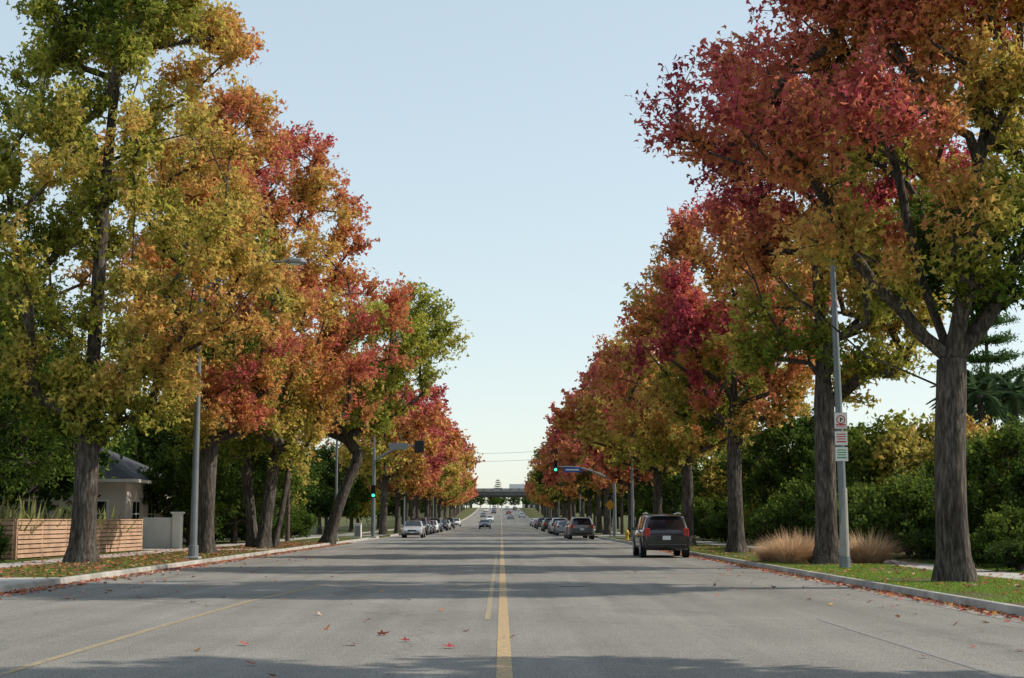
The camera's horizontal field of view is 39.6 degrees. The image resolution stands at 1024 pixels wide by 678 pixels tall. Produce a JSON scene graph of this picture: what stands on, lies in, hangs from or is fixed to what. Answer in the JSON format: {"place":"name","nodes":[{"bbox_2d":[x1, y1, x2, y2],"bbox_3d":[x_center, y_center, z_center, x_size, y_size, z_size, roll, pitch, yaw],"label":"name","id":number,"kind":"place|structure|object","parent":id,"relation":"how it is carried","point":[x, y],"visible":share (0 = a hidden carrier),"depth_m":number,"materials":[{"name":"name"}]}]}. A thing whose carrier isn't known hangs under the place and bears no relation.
{"place":"outdoors","nodes":[
{"label":"outdoors","id":0,"kind":"place"},
{"bbox_2d":[0,549,275,584],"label":"driveway","id":1,"kind":"structure","parent":0,"point":[4,581],"depth_m":32.82,"materials":[{"name":"concrete"}]},
{"bbox_2d":[0,528,402,567],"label":"sidewalk","id":2,"kind":"structure","parent":0,"point":[6,565],"depth_m":58.65,"materials":[{"name":"concrete"}]},
{"bbox_2d":[293,535,695,535],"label":"side road","id":3,"kind":"structure","parent":0,"point":[383,535],"depth_m":125.42,"materials":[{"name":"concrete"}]},
{"bbox_2d":[0,508,1023,677],"bbox_3d":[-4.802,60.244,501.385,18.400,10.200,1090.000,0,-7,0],"label":"road","id":4,"kind":"structure","parent":0,"point":[622,619],"depth_m":21.23,"materials":[{"name":"grey asphalt"}]},
{"bbox_2d":[0,508,478,596],"bbox_3d":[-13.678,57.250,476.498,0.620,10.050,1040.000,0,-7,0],"label":"kerb","id":5,"kind":"structure","parent":4,"relation":"on","point":[34,584],"depth_m":39.86,"materials":[{"name":"concrete"}]},
{"bbox_2d":[401,520,425,537],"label":"parked car","id":6,"kind":"object","parent":4,"relation":"on","point":[413,527],"visible":1,"depth_m":121.42,"materials":[{"name":"silver metal"}]},
{"bbox_2d":[411,517,429,534],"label":"parked suv","id":7,"kind":"object","parent":4,"relation":"on","point":[426,523],"visible":0.48,"depth_m":144.16,"materials":[{"name":"black paint"}]},
{"bbox_2d":[428,520,435,533],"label":"parked car","id":8,"kind":"object","parent":4,"relation":"on","point":[434,527],"visible":0.33,"depth_m":159.98,"materials":[{"name":"black paint"}]},
{"bbox_2d":[430,520,439,532],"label":"parked car","id":9,"kind":"object","parent":4,"relation":"on","point":[437,526],"visible":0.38,"depth_m":168.99,"materials":[{"name":"white paint"}]},
{"bbox_2d":[428,517,443,531],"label":"parked suv","id":10,"kind":"object","parent":4,"relation":"on","point":[439,520],"visible":0.46,"depth_m":177.94,"materials":[{"name":"blue paint"}]},
{"bbox_2d":[442,520,447,530],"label":"parked car","id":11,"kind":"object","parent":4,"relation":"on","point":[445,524],"visible":0.41,"depth_m":196.96,"materials":[{"name":"black paint"}]},
{"bbox_2d":[443,517,455,528],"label":"parked suv","id":12,"kind":"object","parent":4,"relation":"on","point":[452,521],"visible":0.52,"depth_m":224.42,"materials":[{"name":"black paint"}]},
{"bbox_2d":[478,519,491,528],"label":"moving car","id":13,"kind":"object","parent":4,"relation":"on","point":[485,523],"visible":0.99,"depth_m":222.05,"materials":[{"name":"black paint"}]},
{"bbox_2d":[0,508,1012,677],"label":"road markings","id":14,"kind":"structure","parent":4,"relation":"on","point":[504,665],"depth_m":18.76,"materials":[{"name":"yellow paint"}]},
{"bbox_2d":[0,541,1023,675],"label":"fallen leaves","id":15,"kind":"object","parent":4,"relation":"on","point":[806,577],"visible":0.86,"depth_m":38.77,"materials":[{"name":"red plant"}]},
{"bbox_2d":[535,517,547,528],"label":"parked suv","id":16,"kind":"object","parent":4,"relation":"on","point":[539,521],"visible":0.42,"depth_m":214.52,"materials":[{"name":"grey paint"}]},
{"bbox_2d":[542,517,551,531],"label":"parked suv","id":17,"kind":"object","parent":4,"relation":"on","point":[545,523],"visible":0.52,"depth_m":180.87,"materials":[{"name":"black paint"}]},
{"bbox_2d":[548,517,566,533],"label":"parked suv","id":18,"kind":"object","parent":4,"relation":"on","point":[553,520],"visible":0.46,"depth_m":154.13,"materials":[{"name":"white paint"}]},
{"bbox_2d":[554,520,566,535],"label":"parked car","id":19,"kind":"object","parent":4,"relation":"on","point":[560,528],"visible":0.45,"depth_m":139.32,"materials":[{"name":"silver metal"}]},
{"bbox_2d":[558,585,584,586],"bbox_3d":[1.358,5.654,32.557,0.660,0.015,0.660,0,-7,0],"label":"manhole cover","id":20,"kind":"object","parent":4,"relation":"on","point":[571,586],"visible":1,"depth_m":32.38,"materials":[{"name":"metal"}]},
{"bbox_2d":[563,521,587,537],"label":"parked car","id":21,"kind":"object","parent":4,"relation":"on","point":[565,531],"visible":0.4,"depth_m":119.67,"materials":[{"name":"red paint"}]},
{"bbox_2d":[566,516,593,538],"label":"parked suv","id":22,"kind":"object","parent":4,"relation":"on","point":[580,526],"visible":1,"depth_m":111.21,"materials":[{"name":"grey paint"}]},
{"bbox_2d":[632,512,689,556],"bbox_3d":[6.181,8.179,59.344,2.280,1.862,4.850,0,-7,0],"label":"parked suv","id":23,"kind":"object","parent":4,"relation":"on","point":[661,532],"visible":0.97,"depth_m":57.21,"materials":[{"name":"black paint"}]},
{"bbox_2d":[519,508,1023,622],"bbox_3d":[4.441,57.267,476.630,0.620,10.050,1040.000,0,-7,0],"label":"kerb","id":24,"kind":"structure","parent":4,"relation":"on","point":[1010,609],"depth_m":29.50,"materials":[{"name":"concrete"}]},
{"bbox_2d":[0,508,1023,605],"bbox_3d":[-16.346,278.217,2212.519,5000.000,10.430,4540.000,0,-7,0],"label":"ground","id":25,"kind":"structure","parent":0,"point":[343,527],"depth_m":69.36,"materials":[{"name":"green plant"}]},
{"bbox_2d":[0,523,13,561],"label":"bush","id":26,"kind":"object","parent":25,"relation":"on","point":[4,543],"visible":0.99,"depth_m":46.91,"materials":[{"name":"green plant"}]},
{"bbox_2d":[0,497,24,520],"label":"agave plant","id":27,"kind":"object","parent":25,"relation":"on","point":[9,510],"visible":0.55,"depth_m":51.62,"materials":[{"name":"green plant"}]},
{"bbox_2d":[0,491,46,544],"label":"agave plant","id":28,"kind":"object","parent":25,"relation":"on","point":[13,512],"visible":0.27,"depth_m":52.26,"materials":[{"name":"green plant"}]},
{"bbox_2d":[0,498,53,558],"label":"agave plant","id":29,"kind":"object","parent":25,"relation":"on","point":[8,516],"visible":0.38,"depth_m":50.66,"materials":[{"name":"green plant"}]},
{"bbox_2d":[4,491,63,534],"bbox_3d":[-18.801,7.186,55.744,3.984,2.592,3.519,-2,-8,18],"label":"agave plant","id":30,"kind":"object","parent":25,"relation":"on","point":[30,512],"visible":0.18,"depth_m":56.13,"materials":[{"name":"green plant"}]},
{"bbox_2d":[5,495,70,554],"bbox_3d":[-18.536,7.048,53.977,3.719,2.419,3.284,0,-7,-2],"label":"agave plant","id":31,"kind":"object","parent":25,"relation":"on","point":[36,525],"visible":0.2,"depth_m":53.61,"materials":[{"name":"green plant"}]},
{"bbox_2d":[26,497,102,552],"bbox_3d":[-18.102,7.327,56.162,3.284,2.419,3.719,0,-7,2],"label":"agave plant","id":32,"kind":"object","parent":25,"relation":"on","point":[68,517],"visible":0.15,"depth_m":56.15,"materials":[{"name":"green plant"}]},
{"bbox_2d":[0,250,132,506],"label":"acacia tree","id":33,"kind":"object","parent":25,"relation":"on","point":[37,465],"visible":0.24,"depth_m":50.98,"materials":[{"name":"green plant"}]},
{"bbox_2d":[0,519,142,559],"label":"wood plank fence","id":34,"kind":"object","parent":25,"relation":"on","point":[15,537],"visible":0.73,"depth_m":53.60,"materials":[{"name":"brown wood"}]},
{"bbox_2d":[52,506,120,540],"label":"agave plant","id":35,"kind":"object","parent":25,"relation":"on","point":[99,520],"visible":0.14,"depth_m":59.57,"materials":[{"name":"green plant"}]},
{"bbox_2d":[0,448,173,547],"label":"stucco house","id":36,"kind":"structure","parent":25,"relation":"on","point":[122,491],"depth_m":70.52,"materials":[{"name":"beige paint"}]},
{"bbox_2d":[64,504,142,549],"bbox_3d":[-17.552,8.188,62.242,3.453,2.246,3.050,-1,-7,6],"label":"agave plant","id":37,"kind":"object","parent":25,"relation":"on","point":[112,515],"visible":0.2,"depth_m":62.02,"materials":[{"name":"green plant"}]},
{"bbox_2d":[96,518,143,547],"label":"bush","id":38,"kind":"object","parent":25,"relation":"on","point":[128,532],"visible":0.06,"depth_m":67.62,"materials":[{"name":"green plant"}]},
{"bbox_2d":[0,0,302,562],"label":"sweetgum tree","id":39,"kind":"object","parent":25,"relation":"on","point":[75,393],"visible":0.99,"depth_m":45.95,"materials":[{"name":"yellow plant"}]},
{"bbox_2d":[142,512,184,547],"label":"garden wall","id":40,"kind":"structure","parent":25,"relation":"on","point":[162,532],"depth_m":69.62,"materials":[{"name":"white paint"}]},
{"bbox_2d":[180,499,230,543],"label":"bush","id":41,"kind":"object","parent":25,"relation":"on","point":[219,523],"visible":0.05,"depth_m":80.91,"materials":[{"name":"green plant"}]},
{"bbox_2d":[88,70,327,552],"bbox_3d":[-12.987,-1.344,60.468,10.261,21.010,9.870,0,-7,0],"label":"sweetgum tree","id":42,"kind":"object","parent":25,"relation":"on","point":[234,381],"visible":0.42,"depth_m":59.54,"materials":[{"name":"orange plant"}]},
{"bbox_2d":[0,327,443,545],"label":"background tree mass","id":43,"kind":"object","parent":25,"relation":"on","point":[312,486],"visible":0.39,"depth_m":83.01,"materials":[{"name":"green plant"}]},
{"bbox_2d":[214,502,276,542],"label":"bush","id":44,"kind":"object","parent":25,"relation":"on","point":[241,531],"visible":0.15,"depth_m":87.64,"materials":[{"name":"green plant"}]},
{"bbox_2d":[185,258,306,559],"bbox_3d":[-9.443,2.419,50.733,4.057,10.784,0.500,0,-7,0],"label":"street lamp","id":45,"kind":"object","parent":25,"relation":"on","point":[193,550],"visible":0.71,"depth_m":50.40,"materials":[{"name":"metal"}]},
{"bbox_2d":[121,120,422,547],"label":"sweetgum tree","id":46,"kind":"object","parent":25,"relation":"on","point":[328,362],"visible":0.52,"depth_m":71.89,"materials":[{"name":"orange plant"}]},
{"bbox_2d":[285,442,290,540],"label":"utility pole","id":47,"kind":"object","parent":25,"relation":"on","point":[287,527],"visible":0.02,"depth_m":93.04,"materials":[{"name":"wood"}]},
{"bbox_2d":[0,298,590,461],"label":"overhead wires","id":48,"kind":"object","parent":47,"relation":"attached to","point":[325,435],"visible":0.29,"depth_m":140.98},
{"bbox_2d":[271,503,320,538],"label":"bush","id":49,"kind":"object","parent":25,"relation":"on","point":[304,523],"visible":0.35,"depth_m":102.85,"materials":[{"name":"green plant"}]},
{"bbox_2d":[280,502,319,537],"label":"bush","id":50,"kind":"object","parent":25,"relation":"on","point":[297,512],"visible":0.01,"depth_m":111.12,"materials":[{"name":"green plant"}]},
{"bbox_2d":[335,440,338,540],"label":"street lamp","id":51,"kind":"object","parent":25,"relation":"on","point":[336,476],"visible":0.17,"depth_m":96.48,"materials":[{"name":"metal"}]},
{"bbox_2d":[354,523,361,537],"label":"signal cabinet","id":52,"kind":"object","parent":25,"relation":"on","point":[357,530],"visible":0.91,"depth_m":108.74,"materials":[{"name":"grey metal"}]},
{"bbox_2d":[272,277,473,544],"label":"sweetgum tree","id":53,"kind":"object","parent":25,"relation":"on","point":[418,339],"visible":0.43,"depth_m":86.21,"materials":[{"name":"green plant"}]},
{"bbox_2d":[339,397,447,532],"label":"sweetgum tree","id":54,"kind":"object","parent":25,"relation":"on","point":[400,485],"visible":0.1,"depth_m":151.26,"materials":[{"name":"red plant"}]},
{"bbox_2d":[370,435,423,537],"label":"traffic signal","id":55,"kind":"object","parent":25,"relation":"on","point":[419,446],"visible":0.99,"depth_m":111.48,"materials":[{"name":"paint"}]},
{"bbox_2d":[326,369,467,534],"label":"sweetgum tree","id":56,"kind":"object","parent":25,"relation":"on","point":[408,463],"visible":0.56,"depth_m":135.40,"materials":[{"name":"red plant"}]},
{"bbox_2d":[403,490,404,525],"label":"street lamp","id":57,"kind":"object","parent":25,"relation":"on","point":[404,510],"visible":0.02,"depth_m":163.65,"materials":[{"name":"metal"}]},
{"bbox_2d":[362,411,459,521],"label":"sweetgum tree","id":58,"kind":"object","parent":25,"relation":"on","point":[436,474],"visible":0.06,"depth_m":166.27,"materials":[{"name":"orange plant"}]},
{"bbox_2d":[366,401,470,520],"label":"sweetgum tree","id":59,"kind":"object","parent":25,"relation":"on","point":[453,470],"visible":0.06,"depth_m":180.09,"materials":[{"name":"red plant"}]},
{"bbox_2d":[402,456,458,517],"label":"sweetgum tree","id":60,"kind":"object","parent":25,"relation":"on","point":[427,495],"visible":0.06,"depth_m":196.41,"materials":[{"name":"orange plant"}]},
{"bbox_2d":[419,415,484,519],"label":"distant tree row","id":61,"kind":"object","parent":25,"relation":"on","point":[461,490],"visible":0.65,"depth_m":244.64,"materials":[{"name":"orange plant"}]},
{"bbox_2d":[447,488,533,507],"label":"overpass bridge","id":62,"kind":"structure","parent":25,"relation":"on","point":[500,492],"depth_m":644.42,"materials":[{"name":"concrete"}]},
{"bbox_2d":[509,484,525,487],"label":"box truck","id":63,"kind":"object","parent":62,"relation":"on","point":[516,485],"visible":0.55,"depth_m":647.57,"materials":[{"name":"white paint"}]},
{"bbox_2d":[460,497,534,507],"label":"background tree mass","id":64,"kind":"object","parent":25,"relation":"on","point":[492,501],"visible":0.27,"depth_m":887.22,"materials":[{"name":"green plant"}]},
{"bbox_2d":[523,429,586,520],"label":"distant tree row","id":65,"kind":"object","parent":25,"relation":"on","point":[538,494],"visible":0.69,"depth_m":231.16,"materials":[{"name":"red plant"}]},
{"bbox_2d":[534,448,593,516],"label":"sweetgum tree","id":66,"kind":"object","parent":25,"relation":"on","point":[552,480],"visible":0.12,"depth_m":183.78,"materials":[{"name":"red plant"}]},
{"bbox_2d":[559,453,580,516],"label":"street lamp","id":67,"kind":"object","parent":25,"relation":"on","point":[579,504],"visible":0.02,"depth_m":173.82,"materials":[{"name":"metal"}]},
{"bbox_2d":[557,449,595,518],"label":"sweetgum tree","id":68,"kind":"object","parent":25,"relation":"on","point":[587,493],"visible":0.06,"depth_m":168.17,"materials":[{"name":"red plant"}]},
{"bbox_2d":[534,413,626,532],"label":"sweetgum tree","id":69,"kind":"object","parent":25,"relation":"on","point":[553,441],"visible":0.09,"depth_m":152.85,"materials":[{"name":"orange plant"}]},
{"bbox_2d":[554,460,617,536],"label":"traffic signal","id":70,"kind":"object","parent":25,"relation":"on","point":[570,468],"visible":0.75,"depth_m":118.31,"materials":[{"name":"paint"}]},
{"bbox_2d":[555,392,636,534],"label":"sweetgum tree","id":71,"kind":"object","parent":25,"relation":"on","point":[569,450],"visible":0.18,"depth_m":134.56,"materials":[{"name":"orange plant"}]},
{"bbox_2d":[564,431,637,533],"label":"sweetgum tree","id":72,"kind":"object","parent":25,"relation":"on","point":[580,479],"visible":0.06,"depth_m":138.29,"materials":[{"name":"red plant"}]},
{"bbox_2d":[605,500,614,537],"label":"warning sign","id":73,"kind":"object","parent":25,"relation":"on","point":[609,504],"visible":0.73,"depth_m":111.25,"materials":[{"name":"metal"}]},
{"bbox_2d":[598,395,633,538],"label":"street lamp","id":74,"kind":"object","parent":25,"relation":"on","point":[632,512],"visible":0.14,"depth_m":104.28,"materials":[{"name":"metal"}]},
{"bbox_2d":[563,362,672,537],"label":"sweetgum tree","id":75,"kind":"object","parent":25,"relation":"on","point":[614,474],"visible":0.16,"depth_m":107.16,"materials":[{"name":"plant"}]},
{"bbox_2d":[620,479,623,534],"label":"utility pole","id":76,"kind":"object","parent":25,"relation":"on","point":[621,519],"visible":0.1,"depth_m":136.93,"materials":[{"name":"wood"}]},
{"bbox_2d":[548,315,755,513],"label":"sweetgum tree","id":77,"kind":"object","parent":25,"relation":"on","point":[591,433],"visible":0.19,"depth_m":93.56,"materials":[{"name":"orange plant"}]},
{"bbox_2d":[587,284,770,545],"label":"sweetgum tree","id":78,"kind":"object","parent":25,"relation":"on","point":[646,429],"visible":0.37,"depth_m":75.55,"materials":[{"name":"orange plant"}]},
{"bbox_2d":[584,188,843,552],"bbox_3d":[9.042,1.214,61.034,11.061,16.078,9.808,5,-9,-33],"label":"sweetgum tree","id":79,"kind":"object","parent":25,"relation":"on","point":[682,314],"visible":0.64,"depth_m":60.39,"materials":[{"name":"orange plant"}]},
{"bbox_2d":[678,492,761,540],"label":"bush","id":80,"kind":"object","parent":25,"relation":"on","point":[702,507],"visible":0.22,"depth_m":93.41,"materials":[{"name":"green plant"}]},
{"bbox_2d":[705,488,767,543],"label":"bush","id":81,"kind":"object","parent":25,"relation":"on","point":[718,525],"visible":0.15,"depth_m":84.93,"materials":[{"name":"green plant"}]},
{"bbox_2d":[739,536,778,562],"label":"ornamental grass","id":82,"kind":"object","parent":25,"relation":"on","point":[760,556],"depth_m":46.88,"materials":[{"name":"beige plant"}]},
{"bbox_2d":[743,486,787,544],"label":"bush","id":83,"kind":"object","parent":25,"relation":"on","point":[747,510],"visible":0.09,"depth_m":78.33,"materials":[{"name":"green plant"}]},
{"bbox_2d":[745,483,808,546],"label":"bush","id":84,"kind":"object","parent":25,"relation":"on","point":[764,533],"visible":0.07,"depth_m":70.17,"materials":[{"name":"green plant"}]},
{"bbox_2d":[560,408,997,528],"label":"background tree mass","id":85,"kind":"object","parent":25,"relation":"on","point":[878,455],"visible":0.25,"depth_m":76.81,"materials":[{"name":"green plant"}]},
{"bbox_2d":[750,525,850,562],"bbox_3d":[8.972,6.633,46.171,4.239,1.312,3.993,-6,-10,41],"label":"ornamental grass","id":86,"kind":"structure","parent":25,"relation":"on","point":[787,551],"depth_m":45.59,"materials":[{"name":"beige plant"}]},
{"bbox_2d":[748,473,877,541],"bbox_3d":[14.447,7.751,63.617,7.442,3.791,6.251,0,-7,0],"label":"bush","id":87,"kind":"object","parent":25,"relation":"on","point":[777,520],"visible":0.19,"depth_m":63.06,"materials":[{"name":"green plant"}]},
{"bbox_2d":[625,0,1023,582],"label":"sweetgum tree","id":88,"kind":"object","parent":25,"relation":"on","point":[971,270],"visible":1,"depth_m":31.86,"materials":[{"name":"red plant"}]},
{"bbox_2d":[680,40,1000,564],"bbox_3d":[10.697,-1.293,45.884,10.356,17.223,9.788,0,-7,0],"label":"sweetgum tree","id":89,"kind":"object","parent":25,"relation":"on","point":[858,369],"visible":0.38,"depth_m":45.12,"materials":[{"name":"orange plant"}]},
{"bbox_2d":[830,260,850,567],"bbox_3d":[9.566,1.422,41.624,0.400,10.460,0.333,0,-7,0],"label":"pole with parking signs","id":90,"kind":"object","parent":25,"relation":"on","point":[841,437],"visible":0.85,"depth_m":41.29,"materials":[{"name":"metal"}]},
{"bbox_2d":[796,477,905,551],"bbox_3d":[14.705,7.226,57.630,6.427,3.274,5.398,-1,-7,8],"label":"bush","id":91,"kind":"object","parent":25,"relation":"on","point":[809,519],"visible":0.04,"depth_m":57.30,"materials":[{"name":"green plant"}]},
{"bbox_2d":[839,525,924,564],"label":"ornamental grass","id":92,"kind":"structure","parent":25,"relation":"on","point":[868,552],"depth_m":44.94,"materials":[{"name":"beige plant"}]},
{"bbox_2d":[837,468,980,558],"bbox_3d":[14.649,6.355,51.414,5.682,3.446,6.765,-5,-9,32],"label":"bush","id":93,"kind":"object","parent":25,"relation":"on","point":[910,496],"visible":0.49,"depth_m":50.38,"materials":[{"name":"green plant"}]},
{"bbox_2d":[903,524,978,560],"bbox_3d":[14.204,6.676,46.091,2.943,1.549,2.468,5,-9,-33],"label":"bush","id":94,"kind":"object","parent":25,"relation":"on","point":[925,545],"visible":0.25,"depth_m":45.98,"materials":[{"name":"green plant"}]},
{"bbox_2d":[905,430,1023,527],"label":"bush","id":95,"kind":"object","parent":25,"relation":"on","point":[930,470],"visible":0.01,"depth_m":54.69,"materials":[{"name":"green plant"}]},
{"bbox_2d":[920,413,1023,542],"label":"bush","id":96,"kind":"object","parent":25,"relation":"on","point":[1000,482],"visible":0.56,"depth_m":45.25,"materials":[{"name":"green plant"}]},
{"bbox_2d":[925,370,1020,424],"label":"palm tree","id":97,"kind":"object","parent":25,"relation":"on","point":[969,382],"visible":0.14,"depth_m":81.20,"materials":[{"name":"green plant"}]},
{"bbox_2d":[927,283,1023,436],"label":"norfolk pine tree","id":98,"kind":"object","parent":25,"relation":"on","point":[987,358],"visible":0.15,"depth_m":87.84,"materials":[{"name":"green plant"}]},
{"bbox_2d":[966,374,1023,430],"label":"palm tree","id":99,"kind":"object","parent":25,"relation":"on","point":[989,383],"visible":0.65,"depth_m":75.01,"materials":[{"name":"green plant"}]},
{"bbox_2d":[969,500,1023,566],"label":"bush","id":100,"kind":"object","parent":25,"relation":"on","point":[1001,527],"visible":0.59,"depth_m":41.31,"materials":[{"name":"green plant"}]},
{"bbox_2d":[972,376,1023,427],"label":"palm tree","id":101,"kind":"object","parent":25,"relation":"on","point":[1010,381],"visible":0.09,"depth_m":81.88,"materials":[{"name":"green plant"}]},
{"bbox_2d":[973,372,1023,425],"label":"palm tree","id":102,"kind":"object","parent":25,"relation":"on","point":[1015,401],"visible":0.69,"depth_m":76.13,"materials":[{"name":"green plant"}]},
{"bbox_2d":[976,536,1023,571],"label":"bush","id":103,"kind":"object","parent":25,"relation":"on","point":[1005,554],"visible":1,"depth_m":37.96,"materials":[{"name":"green plant"}]},
{"bbox_2d":[0,0,1023,507],"label":"sky","id":104,"kind":"structure","parent":0,"point":[496,159],"materials":[{"name":"blue"}]},
{"bbox_2d":[594,529,1023,579],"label":"sidewalk","id":105,"kind":"structure","parent":0,"point":[981,572],"depth_m":41.30,"materials":[{"name":"concrete"}]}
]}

